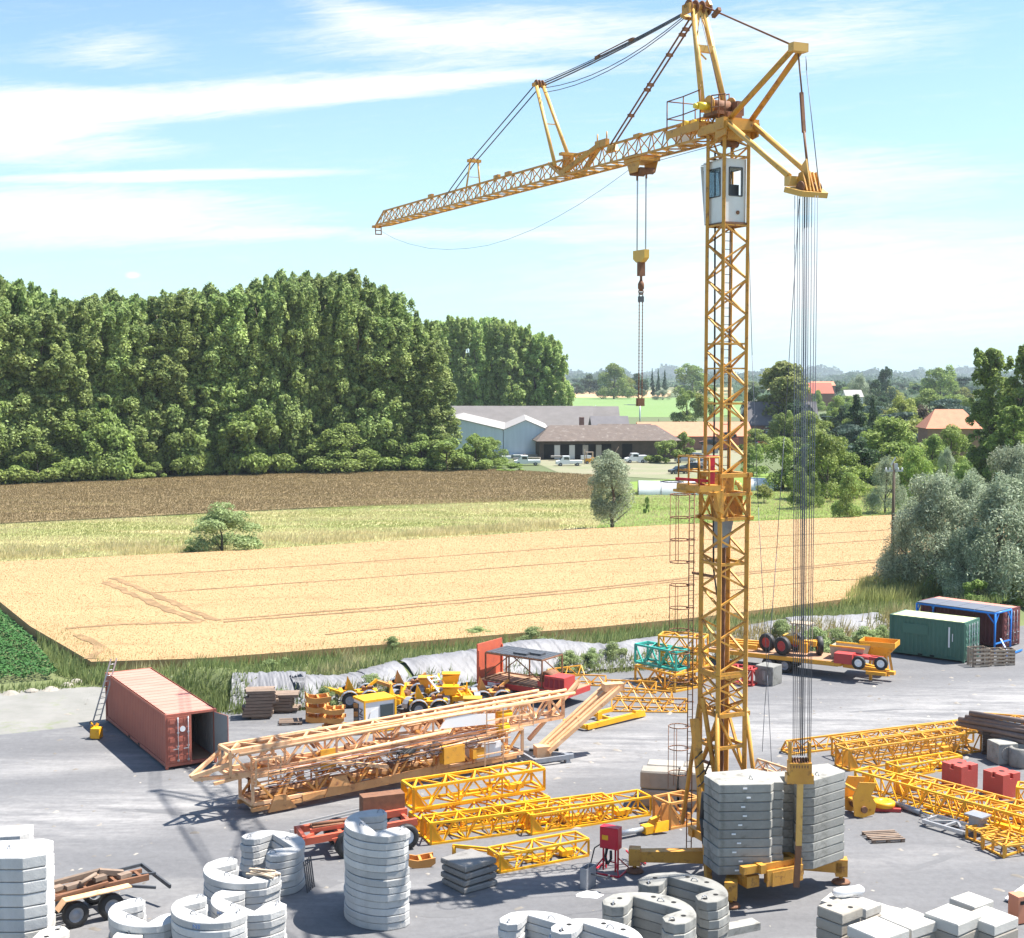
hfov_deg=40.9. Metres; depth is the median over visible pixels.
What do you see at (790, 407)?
broadleaf tree
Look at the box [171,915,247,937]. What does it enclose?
curved slab
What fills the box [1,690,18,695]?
earth clod
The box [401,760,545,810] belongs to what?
lattice section
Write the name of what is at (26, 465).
bush
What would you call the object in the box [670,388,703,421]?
broadleaf tree
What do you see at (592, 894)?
spilled powder
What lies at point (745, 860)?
ballast slab
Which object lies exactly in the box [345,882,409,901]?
curved slab
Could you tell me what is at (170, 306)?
poplar tree
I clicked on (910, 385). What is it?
broadleaf tree
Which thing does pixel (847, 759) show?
lattice section
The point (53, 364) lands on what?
poplar tree
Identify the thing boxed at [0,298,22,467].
poplar tree
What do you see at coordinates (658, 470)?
farm yard track
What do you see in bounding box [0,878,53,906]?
thick slab
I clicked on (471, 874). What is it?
square slab
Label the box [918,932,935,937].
concrete block
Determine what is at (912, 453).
broadleaf tree
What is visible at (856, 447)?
broadleaf tree
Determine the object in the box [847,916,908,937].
concrete block
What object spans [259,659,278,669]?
shrub
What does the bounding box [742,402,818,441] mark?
brick house
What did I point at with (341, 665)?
verge weeds
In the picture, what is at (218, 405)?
poplar tree
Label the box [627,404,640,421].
street lamp
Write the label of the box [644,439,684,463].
bush
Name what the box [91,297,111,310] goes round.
poplar tree
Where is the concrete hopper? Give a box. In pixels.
[859,637,899,675]
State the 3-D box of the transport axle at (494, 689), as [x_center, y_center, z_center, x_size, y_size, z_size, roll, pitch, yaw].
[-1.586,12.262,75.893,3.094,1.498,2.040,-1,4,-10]
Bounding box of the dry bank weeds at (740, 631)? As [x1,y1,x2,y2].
[706,596,942,659]
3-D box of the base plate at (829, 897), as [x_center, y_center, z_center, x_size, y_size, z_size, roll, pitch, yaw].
[11.928,14.951,46.919,2.500,0.120,0.900,3,5,35]
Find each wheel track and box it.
[66,621,200,628]
[74,634,106,658]
[102,581,204,621]
[110,577,221,619]
[122,530,876,576]
[152,539,881,592]
[224,559,878,618]
[224,561,875,621]
[326,579,833,634]
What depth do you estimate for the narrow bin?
48.62 m
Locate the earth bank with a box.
[177,605,1023,710]
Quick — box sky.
[0,0,1023,374]
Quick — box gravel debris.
[16,670,1023,937]
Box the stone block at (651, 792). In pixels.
[640,787,677,808]
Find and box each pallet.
[279,718,301,725]
[862,830,904,843]
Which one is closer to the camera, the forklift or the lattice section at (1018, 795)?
the lattice section at (1018, 795)
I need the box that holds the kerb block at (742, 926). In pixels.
[728,918,760,936]
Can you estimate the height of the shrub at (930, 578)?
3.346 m
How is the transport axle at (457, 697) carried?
on the yard pavement
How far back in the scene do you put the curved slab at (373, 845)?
44.98 m
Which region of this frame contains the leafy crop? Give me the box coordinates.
[0,608,56,678]
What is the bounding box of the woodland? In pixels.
[482,364,1023,402]
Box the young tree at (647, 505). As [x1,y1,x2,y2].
[643,496,648,513]
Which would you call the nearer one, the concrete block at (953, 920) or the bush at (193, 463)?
the concrete block at (953, 920)
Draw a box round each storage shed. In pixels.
[451,413,504,457]
[502,415,546,457]
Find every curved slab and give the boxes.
[33,925,142,937]
[108,897,170,933]
[108,908,171,937]
[110,914,170,937]
[171,894,247,930]
[171,904,246,937]
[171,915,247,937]
[203,857,280,889]
[203,890,279,910]
[204,866,281,897]
[204,884,280,903]
[210,889,286,921]
[210,906,285,936]
[211,899,286,929]
[240,840,303,868]
[240,862,303,888]
[241,830,304,861]
[241,847,303,875]
[241,856,304,882]
[242,871,304,896]
[248,927,285,937]
[343,827,408,857]
[343,844,408,864]
[344,809,410,842]
[344,819,408,850]
[344,853,407,872]
[344,860,409,879]
[344,873,410,894]
[344,884,408,908]
[344,899,409,923]
[344,909,409,930]
[345,867,409,887]
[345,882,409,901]
[345,897,409,915]
[498,922,550,937]
[499,911,569,930]
[499,929,547,937]
[548,930,605,937]
[551,918,642,937]
[602,892,695,933]
[602,906,695,937]
[626,916,696,937]
[633,926,661,937]
[638,872,727,910]
[638,885,728,919]
[667,894,729,929]
[695,910,728,937]
[696,920,727,937]
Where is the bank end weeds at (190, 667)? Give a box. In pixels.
[170,655,294,713]
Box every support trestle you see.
[965,824,1000,842]
[980,830,1023,858]
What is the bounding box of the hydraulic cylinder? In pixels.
[895,801,929,816]
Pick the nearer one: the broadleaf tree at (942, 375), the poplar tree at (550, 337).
the poplar tree at (550, 337)
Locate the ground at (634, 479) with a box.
[0,381,997,646]
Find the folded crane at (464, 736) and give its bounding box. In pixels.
[189,679,623,812]
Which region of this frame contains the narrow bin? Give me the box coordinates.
[580,863,609,890]
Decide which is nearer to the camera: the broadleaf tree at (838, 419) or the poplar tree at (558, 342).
the broadleaf tree at (838, 419)
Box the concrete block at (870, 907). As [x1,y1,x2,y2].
[849,897,881,917]
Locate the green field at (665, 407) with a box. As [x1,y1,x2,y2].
[569,397,742,416]
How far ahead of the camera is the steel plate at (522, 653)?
77.02 m
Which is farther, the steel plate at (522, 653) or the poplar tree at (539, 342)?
the poplar tree at (539, 342)
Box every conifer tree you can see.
[650,368,654,395]
[655,369,660,395]
[661,371,666,395]
[838,394,871,444]
[866,396,877,449]
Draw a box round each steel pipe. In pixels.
[956,721,1023,738]
[958,717,1023,732]
[964,715,1023,727]
[969,710,1023,723]
[977,730,1023,743]
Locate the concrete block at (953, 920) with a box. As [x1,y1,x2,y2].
[924,904,981,935]
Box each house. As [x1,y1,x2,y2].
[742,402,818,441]
[795,404,818,434]
[804,383,833,410]
[811,381,835,401]
[841,390,863,405]
[915,409,982,461]
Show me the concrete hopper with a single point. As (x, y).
(885, 647)
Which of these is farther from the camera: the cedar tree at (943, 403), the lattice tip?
the cedar tree at (943, 403)
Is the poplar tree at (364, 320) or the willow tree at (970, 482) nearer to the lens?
the willow tree at (970, 482)
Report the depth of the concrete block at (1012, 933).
43.12 m
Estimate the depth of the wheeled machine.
84.13 m
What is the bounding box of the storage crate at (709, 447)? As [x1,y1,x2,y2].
[702,445,717,452]
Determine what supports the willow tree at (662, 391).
on the green field at (665, 407)
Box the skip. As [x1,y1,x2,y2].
[829,641,870,656]
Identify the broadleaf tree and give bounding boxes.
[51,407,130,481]
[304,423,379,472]
[428,433,461,469]
[474,436,508,468]
[571,379,583,386]
[571,382,585,393]
[574,374,600,393]
[595,383,609,393]
[596,363,637,398]
[620,377,635,397]
[631,373,648,396]
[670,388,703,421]
[672,362,717,396]
[693,393,716,421]
[735,428,774,450]
[739,385,759,421]
[740,443,769,475]
[748,381,758,389]
[754,484,773,500]
[755,360,811,415]
[755,386,765,393]
[763,435,801,489]
[765,423,795,443]
[767,410,799,446]
[777,399,807,436]
[786,466,815,507]
[789,410,833,449]
[790,428,861,500]
[806,429,840,443]
[807,472,824,506]
[811,390,826,411]
[817,448,873,495]
[819,408,837,426]
[825,395,844,419]
[825,407,838,433]
[828,405,849,434]
[830,472,862,517]
[835,384,843,394]
[836,395,853,412]
[841,413,876,425]
[845,438,878,484]
[847,443,877,462]
[857,416,938,481]
[863,395,885,414]
[867,379,885,398]
[869,456,923,485]
[873,434,917,462]
[875,366,895,404]
[875,396,892,410]
[886,395,918,418]
[887,390,905,399]
[887,440,929,483]
[895,445,933,499]
[896,461,918,498]
[897,383,905,389]
[902,418,922,433]
[907,382,923,393]
[907,385,922,392]
[913,388,942,410]
[919,365,965,406]
[922,434,948,473]
[928,424,971,471]
[944,385,959,396]
[950,396,962,403]
[952,457,987,488]
[955,387,975,399]
[960,397,974,409]
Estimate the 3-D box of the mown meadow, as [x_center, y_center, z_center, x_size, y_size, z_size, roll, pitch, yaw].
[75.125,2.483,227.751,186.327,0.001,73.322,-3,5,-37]
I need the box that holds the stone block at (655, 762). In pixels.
[647,759,683,769]
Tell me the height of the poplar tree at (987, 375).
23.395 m
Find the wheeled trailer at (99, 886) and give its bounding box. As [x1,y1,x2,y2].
[54,862,170,927]
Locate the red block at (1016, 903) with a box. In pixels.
[1008,890,1023,923]
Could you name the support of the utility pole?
on the wheat field at (830, 590)
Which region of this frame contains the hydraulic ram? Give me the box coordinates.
[622,815,668,835]
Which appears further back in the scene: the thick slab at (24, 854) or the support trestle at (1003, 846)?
the support trestle at (1003, 846)
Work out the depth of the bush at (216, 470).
247.55 m
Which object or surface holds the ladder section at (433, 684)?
on the transport axle at (457, 697)
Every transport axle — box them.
[323,676,377,707]
[374,670,425,691]
[389,682,427,712]
[392,685,447,711]
[419,673,463,702]
[440,682,480,704]
[462,676,509,703]
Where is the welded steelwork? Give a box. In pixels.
[918,810,991,834]
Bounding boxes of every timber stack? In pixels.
[242,686,277,718]
[272,690,300,712]
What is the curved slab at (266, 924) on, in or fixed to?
on the curved slab at (266, 932)
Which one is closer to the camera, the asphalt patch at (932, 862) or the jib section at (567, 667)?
the asphalt patch at (932, 862)
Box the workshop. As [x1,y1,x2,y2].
[593,406,619,415]
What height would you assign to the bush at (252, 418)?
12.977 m
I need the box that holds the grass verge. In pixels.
[0,587,1023,711]
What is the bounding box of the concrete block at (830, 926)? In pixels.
[816,916,860,935]
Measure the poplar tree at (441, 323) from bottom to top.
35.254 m
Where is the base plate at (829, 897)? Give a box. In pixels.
[821,893,900,909]
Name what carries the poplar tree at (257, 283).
on the ground at (634, 479)
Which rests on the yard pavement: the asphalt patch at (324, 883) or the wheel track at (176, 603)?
the asphalt patch at (324, 883)
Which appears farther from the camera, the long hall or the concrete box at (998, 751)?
the long hall
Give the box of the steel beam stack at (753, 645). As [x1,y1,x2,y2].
[714,638,760,649]
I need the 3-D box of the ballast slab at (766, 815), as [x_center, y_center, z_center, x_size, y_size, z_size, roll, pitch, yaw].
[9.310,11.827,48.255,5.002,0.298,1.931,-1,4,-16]
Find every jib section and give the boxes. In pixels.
[547,665,584,676]
[565,673,606,685]
[605,679,656,693]
[611,697,686,712]
[612,687,673,704]
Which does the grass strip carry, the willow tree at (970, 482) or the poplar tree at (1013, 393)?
the poplar tree at (1013, 393)
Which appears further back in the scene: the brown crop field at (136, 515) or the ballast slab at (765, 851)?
the brown crop field at (136, 515)
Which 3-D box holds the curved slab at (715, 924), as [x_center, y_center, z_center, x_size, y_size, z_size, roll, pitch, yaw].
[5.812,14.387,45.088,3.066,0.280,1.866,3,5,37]
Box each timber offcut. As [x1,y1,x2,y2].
[249,868,275,871]
[250,871,274,876]
[253,871,273,878]
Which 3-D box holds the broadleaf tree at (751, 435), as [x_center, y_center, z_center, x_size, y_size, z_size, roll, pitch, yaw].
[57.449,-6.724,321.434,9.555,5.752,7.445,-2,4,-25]
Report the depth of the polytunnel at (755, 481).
214.68 m
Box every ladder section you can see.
[427,676,442,695]
[457,686,472,695]
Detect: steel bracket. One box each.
[304,691,330,703]
[305,701,329,713]
[305,712,323,722]
[322,713,345,723]
[322,722,346,726]
[323,703,345,714]
[408,852,435,868]
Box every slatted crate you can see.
[967,646,990,666]
[986,647,1005,665]
[999,647,1015,664]
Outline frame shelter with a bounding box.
[916,598,1022,652]
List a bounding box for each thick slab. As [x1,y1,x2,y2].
[0,824,33,840]
[0,839,53,868]
[0,853,54,881]
[0,865,54,894]
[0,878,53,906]
[0,889,54,919]
[0,901,54,931]
[0,913,55,937]
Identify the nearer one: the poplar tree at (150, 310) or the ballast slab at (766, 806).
the ballast slab at (766, 806)
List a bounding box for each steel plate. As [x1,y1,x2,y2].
[513,651,529,655]
[529,651,545,655]
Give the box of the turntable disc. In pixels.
[874,797,900,812]
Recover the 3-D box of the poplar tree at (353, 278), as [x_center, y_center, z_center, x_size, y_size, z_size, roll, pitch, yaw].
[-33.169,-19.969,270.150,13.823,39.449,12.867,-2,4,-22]
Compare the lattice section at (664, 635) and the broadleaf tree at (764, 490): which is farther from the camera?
the broadleaf tree at (764, 490)
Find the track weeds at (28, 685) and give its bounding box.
[0,672,104,692]
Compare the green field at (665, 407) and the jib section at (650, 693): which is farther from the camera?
the green field at (665, 407)
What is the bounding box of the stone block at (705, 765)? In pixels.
[684,761,710,767]
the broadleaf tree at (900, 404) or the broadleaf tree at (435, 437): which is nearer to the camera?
the broadleaf tree at (435, 437)
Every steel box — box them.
[418,675,433,694]
[442,671,460,703]
[442,684,458,704]
[463,696,481,701]
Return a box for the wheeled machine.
[759,620,823,654]
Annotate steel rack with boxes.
[485,646,562,687]
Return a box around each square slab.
[441,848,495,872]
[441,871,495,886]
[442,864,496,879]
[442,878,496,893]
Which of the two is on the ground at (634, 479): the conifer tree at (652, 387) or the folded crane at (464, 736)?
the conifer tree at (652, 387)
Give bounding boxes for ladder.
[92,658,116,725]
[668,493,714,847]
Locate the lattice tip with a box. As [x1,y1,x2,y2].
[452,844,533,857]
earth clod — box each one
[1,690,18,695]
[25,688,37,692]
[41,686,58,691]
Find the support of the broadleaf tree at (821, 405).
on the ground at (634, 479)
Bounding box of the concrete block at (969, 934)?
[935,928,978,937]
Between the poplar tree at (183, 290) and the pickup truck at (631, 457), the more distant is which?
the pickup truck at (631, 457)
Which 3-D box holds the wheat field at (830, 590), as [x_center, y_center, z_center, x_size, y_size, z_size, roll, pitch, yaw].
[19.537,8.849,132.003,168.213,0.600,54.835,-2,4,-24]
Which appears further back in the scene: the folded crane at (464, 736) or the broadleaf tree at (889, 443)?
the broadleaf tree at (889, 443)
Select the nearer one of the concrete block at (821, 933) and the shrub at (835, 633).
the concrete block at (821, 933)
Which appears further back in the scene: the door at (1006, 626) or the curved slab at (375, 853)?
the door at (1006, 626)
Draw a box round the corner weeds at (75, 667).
[35,622,122,685]
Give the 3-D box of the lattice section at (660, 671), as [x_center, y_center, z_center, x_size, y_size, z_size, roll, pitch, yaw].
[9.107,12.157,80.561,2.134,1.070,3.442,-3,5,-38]
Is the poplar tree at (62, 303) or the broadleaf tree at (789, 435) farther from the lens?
the broadleaf tree at (789, 435)
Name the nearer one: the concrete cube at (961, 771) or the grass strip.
the concrete cube at (961, 771)
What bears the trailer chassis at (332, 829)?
on the yard pavement
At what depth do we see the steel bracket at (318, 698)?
71.80 m
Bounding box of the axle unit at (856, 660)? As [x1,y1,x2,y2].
[834,651,887,669]
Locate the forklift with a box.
[584,449,593,463]
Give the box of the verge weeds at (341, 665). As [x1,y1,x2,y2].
[94,582,1011,680]
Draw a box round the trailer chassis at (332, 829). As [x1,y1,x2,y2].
[294,808,418,857]
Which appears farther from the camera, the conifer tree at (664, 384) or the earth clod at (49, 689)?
the conifer tree at (664, 384)
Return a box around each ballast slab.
[703,789,844,811]
[703,815,843,838]
[703,833,843,856]
[703,850,843,874]
[704,763,844,792]
[704,780,845,801]
[704,797,844,820]
[704,806,844,829]
[704,824,844,847]
[704,841,843,865]
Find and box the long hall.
[452,406,592,426]
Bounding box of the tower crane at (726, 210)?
[372,0,850,909]
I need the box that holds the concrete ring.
[1008,744,1023,768]
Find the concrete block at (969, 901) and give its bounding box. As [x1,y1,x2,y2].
[949,892,993,910]
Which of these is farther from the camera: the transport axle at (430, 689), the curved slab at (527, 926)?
the transport axle at (430, 689)
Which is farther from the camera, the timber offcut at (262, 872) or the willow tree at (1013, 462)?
the willow tree at (1013, 462)
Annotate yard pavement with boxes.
[0,626,1023,937]
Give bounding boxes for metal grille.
[303,856,314,892]
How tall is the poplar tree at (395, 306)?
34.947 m
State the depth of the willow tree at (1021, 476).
110.96 m
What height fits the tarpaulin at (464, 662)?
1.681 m
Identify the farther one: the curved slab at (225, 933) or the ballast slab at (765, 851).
the ballast slab at (765, 851)
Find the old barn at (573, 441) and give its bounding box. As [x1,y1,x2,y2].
[532,417,681,459]
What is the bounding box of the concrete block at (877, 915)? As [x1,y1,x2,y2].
[861,913,881,920]
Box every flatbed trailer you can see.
[477,638,589,704]
[708,646,895,679]
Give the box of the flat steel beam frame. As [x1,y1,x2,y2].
[520,748,573,762]
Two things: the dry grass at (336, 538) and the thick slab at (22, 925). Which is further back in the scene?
the dry grass at (336, 538)
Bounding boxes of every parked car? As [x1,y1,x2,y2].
[668,466,687,473]
[674,457,695,462]
[681,462,702,467]
[699,439,717,444]
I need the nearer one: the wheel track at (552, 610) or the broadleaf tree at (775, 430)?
the wheel track at (552, 610)
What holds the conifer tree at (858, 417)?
on the ground at (634, 479)
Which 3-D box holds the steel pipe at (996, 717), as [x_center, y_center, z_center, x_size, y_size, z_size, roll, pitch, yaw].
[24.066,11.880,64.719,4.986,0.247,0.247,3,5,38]
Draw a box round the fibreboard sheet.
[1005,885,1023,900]
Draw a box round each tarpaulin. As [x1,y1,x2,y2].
[228,661,410,710]
[398,634,715,682]
[715,612,887,639]
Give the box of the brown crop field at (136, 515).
[0,469,592,523]
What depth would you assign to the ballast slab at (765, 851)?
47.44 m
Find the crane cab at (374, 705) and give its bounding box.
[353,692,396,732]
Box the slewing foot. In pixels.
[844,776,876,817]
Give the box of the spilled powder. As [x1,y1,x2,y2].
[576,891,602,897]
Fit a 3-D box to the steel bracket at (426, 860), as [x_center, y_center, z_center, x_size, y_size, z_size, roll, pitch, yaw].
[-3.433,14.479,50.997,1.100,0.500,0.650,-1,4,-12]
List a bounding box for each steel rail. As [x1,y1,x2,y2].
[296,811,357,825]
[300,808,358,823]
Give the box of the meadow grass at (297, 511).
[0,479,987,561]
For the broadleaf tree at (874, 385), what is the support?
on the ground at (634, 479)
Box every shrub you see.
[183,501,264,551]
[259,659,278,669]
[316,685,336,705]
[361,673,388,692]
[383,636,403,650]
[465,626,491,632]
[510,626,545,641]
[553,650,585,672]
[580,647,603,670]
[599,641,627,662]
[768,619,794,636]
[802,627,831,652]
[826,627,853,652]
[850,626,879,642]
[872,624,888,638]
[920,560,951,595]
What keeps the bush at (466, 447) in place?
on the ground at (634, 479)
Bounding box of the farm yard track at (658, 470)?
[539,450,742,478]
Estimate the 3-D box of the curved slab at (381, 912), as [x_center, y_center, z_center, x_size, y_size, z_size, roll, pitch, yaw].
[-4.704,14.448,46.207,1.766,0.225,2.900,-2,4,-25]
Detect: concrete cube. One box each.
[941,758,977,789]
[983,766,1019,799]
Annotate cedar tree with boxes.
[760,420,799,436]
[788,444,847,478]
[832,424,860,443]
[836,427,866,450]
[841,444,854,472]
[862,405,885,416]
[880,412,916,430]
[930,398,971,414]
[955,377,978,392]
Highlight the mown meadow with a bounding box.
[597,464,986,527]
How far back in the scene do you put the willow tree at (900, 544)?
114.65 m
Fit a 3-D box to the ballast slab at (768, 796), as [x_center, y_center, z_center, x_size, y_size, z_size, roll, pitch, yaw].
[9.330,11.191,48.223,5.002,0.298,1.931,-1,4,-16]
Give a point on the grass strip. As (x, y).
(281, 544)
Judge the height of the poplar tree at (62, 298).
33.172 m
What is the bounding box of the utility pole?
[885,457,902,560]
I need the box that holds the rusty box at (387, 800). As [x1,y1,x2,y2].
[359,789,404,810]
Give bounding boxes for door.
[167,715,191,763]
[214,712,228,757]
[965,622,972,658]
[972,620,979,652]
[1003,611,1009,643]
[1012,608,1019,641]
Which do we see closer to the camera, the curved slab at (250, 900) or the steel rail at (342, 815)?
the curved slab at (250, 900)
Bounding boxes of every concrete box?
[755,662,781,685]
[987,738,1017,764]
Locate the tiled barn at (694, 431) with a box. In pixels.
[636,422,751,449]
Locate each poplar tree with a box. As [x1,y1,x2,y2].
[0,274,15,305]
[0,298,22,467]
[0,314,51,469]
[0,314,60,480]
[2,278,41,317]
[6,304,80,480]
[18,292,63,334]
[26,285,58,303]
[30,333,98,470]
[43,295,114,478]
[49,297,75,305]
[55,298,79,356]
[72,306,131,477]
[91,287,124,305]
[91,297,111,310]
[92,301,147,456]
[99,325,168,475]
[101,300,132,347]
[121,320,184,475]
[122,296,155,470]
[127,293,152,322]
[136,290,207,474]
[139,296,173,471]
[159,288,199,317]
[162,293,231,474]
[169,287,196,328]
[177,319,244,471]
[186,287,265,472]
[190,281,220,324]
[221,287,254,367]
[224,316,272,471]
[232,288,269,350]
[235,277,265,295]
[243,290,290,471]
[255,280,314,470]
[262,267,299,371]
[275,281,329,470]
[284,276,321,359]
[290,270,320,311]
[296,307,344,469]
[303,276,339,411]
[310,280,368,469]
[319,269,338,308]
[324,301,387,469]
[327,267,370,376]
[340,317,407,468]
[351,282,393,340]
[364,320,428,467]
[368,291,415,383]
[377,284,395,300]
[386,350,443,468]
[401,309,418,323]
[402,339,462,457]
[404,317,440,424]
[422,319,455,435]
[436,320,454,405]
[441,315,468,405]
[449,317,480,405]
[460,316,480,378]
[465,320,490,405]
[466,316,489,395]
[477,316,496,403]
[481,317,505,405]
[485,322,517,405]
[496,322,525,405]
[500,319,519,384]
[510,324,535,405]
[513,331,538,405]
[522,331,551,405]
[535,334,561,403]
[542,345,570,405]
[551,339,562,390]
[553,353,575,405]
[557,369,572,405]
[965,347,1012,482]
[982,405,1023,488]
[996,344,1023,446]
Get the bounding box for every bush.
[0,438,27,483]
[3,459,40,483]
[4,440,69,483]
[44,450,75,480]
[78,408,141,480]
[130,461,154,478]
[141,462,166,477]
[164,418,216,475]
[183,546,196,552]
[198,451,224,474]
[208,414,266,474]
[217,405,283,474]
[258,410,306,472]
[284,446,318,471]
[300,435,356,471]
[358,447,381,469]
[370,432,418,469]
[405,434,447,470]
[420,437,473,470]
[452,443,481,467]
[457,433,492,469]
[496,463,523,470]
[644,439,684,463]
[677,431,695,454]
[962,579,996,602]
[998,574,1023,608]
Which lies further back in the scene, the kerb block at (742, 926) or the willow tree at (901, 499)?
the willow tree at (901, 499)
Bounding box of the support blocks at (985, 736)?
[982,731,1018,754]
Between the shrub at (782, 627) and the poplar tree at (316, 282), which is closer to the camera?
the shrub at (782, 627)
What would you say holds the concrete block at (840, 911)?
on the concrete block at (830, 926)
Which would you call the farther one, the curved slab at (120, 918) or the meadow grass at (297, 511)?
the meadow grass at (297, 511)
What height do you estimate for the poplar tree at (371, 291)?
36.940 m
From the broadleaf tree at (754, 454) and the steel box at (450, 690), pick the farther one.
the broadleaf tree at (754, 454)
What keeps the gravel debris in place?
on the yard pavement
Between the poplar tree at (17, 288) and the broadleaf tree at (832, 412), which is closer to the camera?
the poplar tree at (17, 288)
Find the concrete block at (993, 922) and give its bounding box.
[972,906,1017,935]
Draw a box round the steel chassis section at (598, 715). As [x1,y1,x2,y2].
[563,707,645,729]
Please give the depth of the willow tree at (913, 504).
119.12 m
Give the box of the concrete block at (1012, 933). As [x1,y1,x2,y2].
[978,928,1017,937]
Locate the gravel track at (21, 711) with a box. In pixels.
[0,687,107,734]
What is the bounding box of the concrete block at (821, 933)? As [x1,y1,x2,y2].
[816,928,849,937]
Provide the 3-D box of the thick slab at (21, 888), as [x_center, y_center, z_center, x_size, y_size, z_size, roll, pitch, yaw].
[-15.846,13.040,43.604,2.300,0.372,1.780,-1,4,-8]
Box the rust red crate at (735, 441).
[723,438,738,449]
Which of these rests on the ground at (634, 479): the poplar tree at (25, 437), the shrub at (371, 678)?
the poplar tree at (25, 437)
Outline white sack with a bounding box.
[832,884,864,897]
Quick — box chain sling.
[636,292,644,405]
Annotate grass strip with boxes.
[0,497,599,561]
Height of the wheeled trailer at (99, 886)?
1.329 m
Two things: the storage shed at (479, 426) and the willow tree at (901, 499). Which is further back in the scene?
the storage shed at (479, 426)
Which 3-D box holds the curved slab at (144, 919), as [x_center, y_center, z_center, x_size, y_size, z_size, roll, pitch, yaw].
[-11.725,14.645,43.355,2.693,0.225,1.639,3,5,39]
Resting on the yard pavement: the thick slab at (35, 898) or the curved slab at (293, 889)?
the curved slab at (293, 889)
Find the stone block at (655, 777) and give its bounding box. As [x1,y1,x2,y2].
[640,765,678,789]
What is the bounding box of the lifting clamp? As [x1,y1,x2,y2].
[89,720,102,738]
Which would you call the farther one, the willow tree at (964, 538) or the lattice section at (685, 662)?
the willow tree at (964, 538)
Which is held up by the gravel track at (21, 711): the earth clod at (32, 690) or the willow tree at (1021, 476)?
the earth clod at (32, 690)
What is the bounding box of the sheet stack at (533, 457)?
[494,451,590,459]
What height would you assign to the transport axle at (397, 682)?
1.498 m
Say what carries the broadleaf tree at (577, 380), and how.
on the ground at (634, 479)
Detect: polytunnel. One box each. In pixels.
[638,480,706,495]
[751,477,778,490]
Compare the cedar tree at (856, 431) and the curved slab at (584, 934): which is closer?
the curved slab at (584, 934)
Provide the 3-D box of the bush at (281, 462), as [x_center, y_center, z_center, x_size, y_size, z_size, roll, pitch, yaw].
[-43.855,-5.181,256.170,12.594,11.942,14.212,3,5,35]
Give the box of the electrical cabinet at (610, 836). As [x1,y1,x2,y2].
[590,823,627,877]
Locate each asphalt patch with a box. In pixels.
[135,809,198,816]
[307,880,343,887]
[844,816,856,824]
[852,709,905,711]
[906,855,953,870]
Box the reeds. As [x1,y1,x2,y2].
[843,572,945,606]
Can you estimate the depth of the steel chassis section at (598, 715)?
71.54 m
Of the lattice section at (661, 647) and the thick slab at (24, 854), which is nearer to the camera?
the thick slab at (24, 854)
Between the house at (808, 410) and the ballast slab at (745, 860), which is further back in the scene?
the house at (808, 410)
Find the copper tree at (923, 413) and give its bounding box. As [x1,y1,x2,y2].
[913,404,930,418]
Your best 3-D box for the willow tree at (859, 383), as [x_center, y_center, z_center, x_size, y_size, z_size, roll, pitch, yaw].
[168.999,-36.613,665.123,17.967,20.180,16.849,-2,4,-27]
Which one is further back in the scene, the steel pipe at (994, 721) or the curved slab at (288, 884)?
the steel pipe at (994, 721)
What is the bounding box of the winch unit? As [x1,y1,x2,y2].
[537,669,574,690]
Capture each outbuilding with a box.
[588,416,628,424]
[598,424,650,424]
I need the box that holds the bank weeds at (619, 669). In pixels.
[172,641,742,711]
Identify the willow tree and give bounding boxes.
[586,447,635,527]
[650,389,672,399]
[847,373,876,403]
[862,456,907,513]
[872,469,978,594]
[876,496,935,577]
[879,509,928,584]
[920,467,1012,594]
[934,446,959,484]
[934,525,1002,599]
[935,470,1023,604]
[979,440,1023,550]
[984,469,1023,592]
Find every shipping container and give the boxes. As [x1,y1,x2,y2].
[105,667,228,769]
[889,609,979,662]
[921,596,1019,646]
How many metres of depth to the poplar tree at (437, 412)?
265.42 m
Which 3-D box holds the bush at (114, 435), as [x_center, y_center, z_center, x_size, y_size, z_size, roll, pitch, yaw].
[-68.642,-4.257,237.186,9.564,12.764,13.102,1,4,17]
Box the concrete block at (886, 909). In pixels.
[879,902,899,915]
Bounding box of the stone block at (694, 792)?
[679,789,696,808]
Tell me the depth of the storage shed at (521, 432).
300.30 m
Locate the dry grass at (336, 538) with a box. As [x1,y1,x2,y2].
[0,518,559,558]
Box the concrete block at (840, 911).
[817,898,862,924]
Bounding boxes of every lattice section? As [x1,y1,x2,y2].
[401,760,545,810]
[408,791,550,836]
[422,792,613,844]
[487,830,589,873]
[519,789,651,835]
[634,641,689,670]
[634,661,697,692]
[652,790,696,829]
[658,631,708,653]
[660,648,708,668]
[669,661,709,682]
[732,664,757,686]
[755,758,786,771]
[780,719,971,754]
[831,720,973,758]
[834,726,981,771]
[854,766,1023,839]
[885,751,962,776]
[893,771,1023,827]
[984,712,1023,723]
[1015,781,1023,805]
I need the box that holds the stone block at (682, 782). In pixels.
[679,767,711,789]
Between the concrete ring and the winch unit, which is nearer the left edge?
the winch unit
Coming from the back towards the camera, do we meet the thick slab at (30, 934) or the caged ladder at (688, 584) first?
the caged ladder at (688, 584)
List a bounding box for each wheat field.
[0,515,1010,669]
[575,391,670,397]
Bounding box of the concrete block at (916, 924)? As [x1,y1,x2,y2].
[879,908,936,937]
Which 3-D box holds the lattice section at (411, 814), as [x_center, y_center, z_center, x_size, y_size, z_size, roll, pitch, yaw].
[-1.283,14.023,56.022,6.000,0.720,1.212,-2,5,-29]

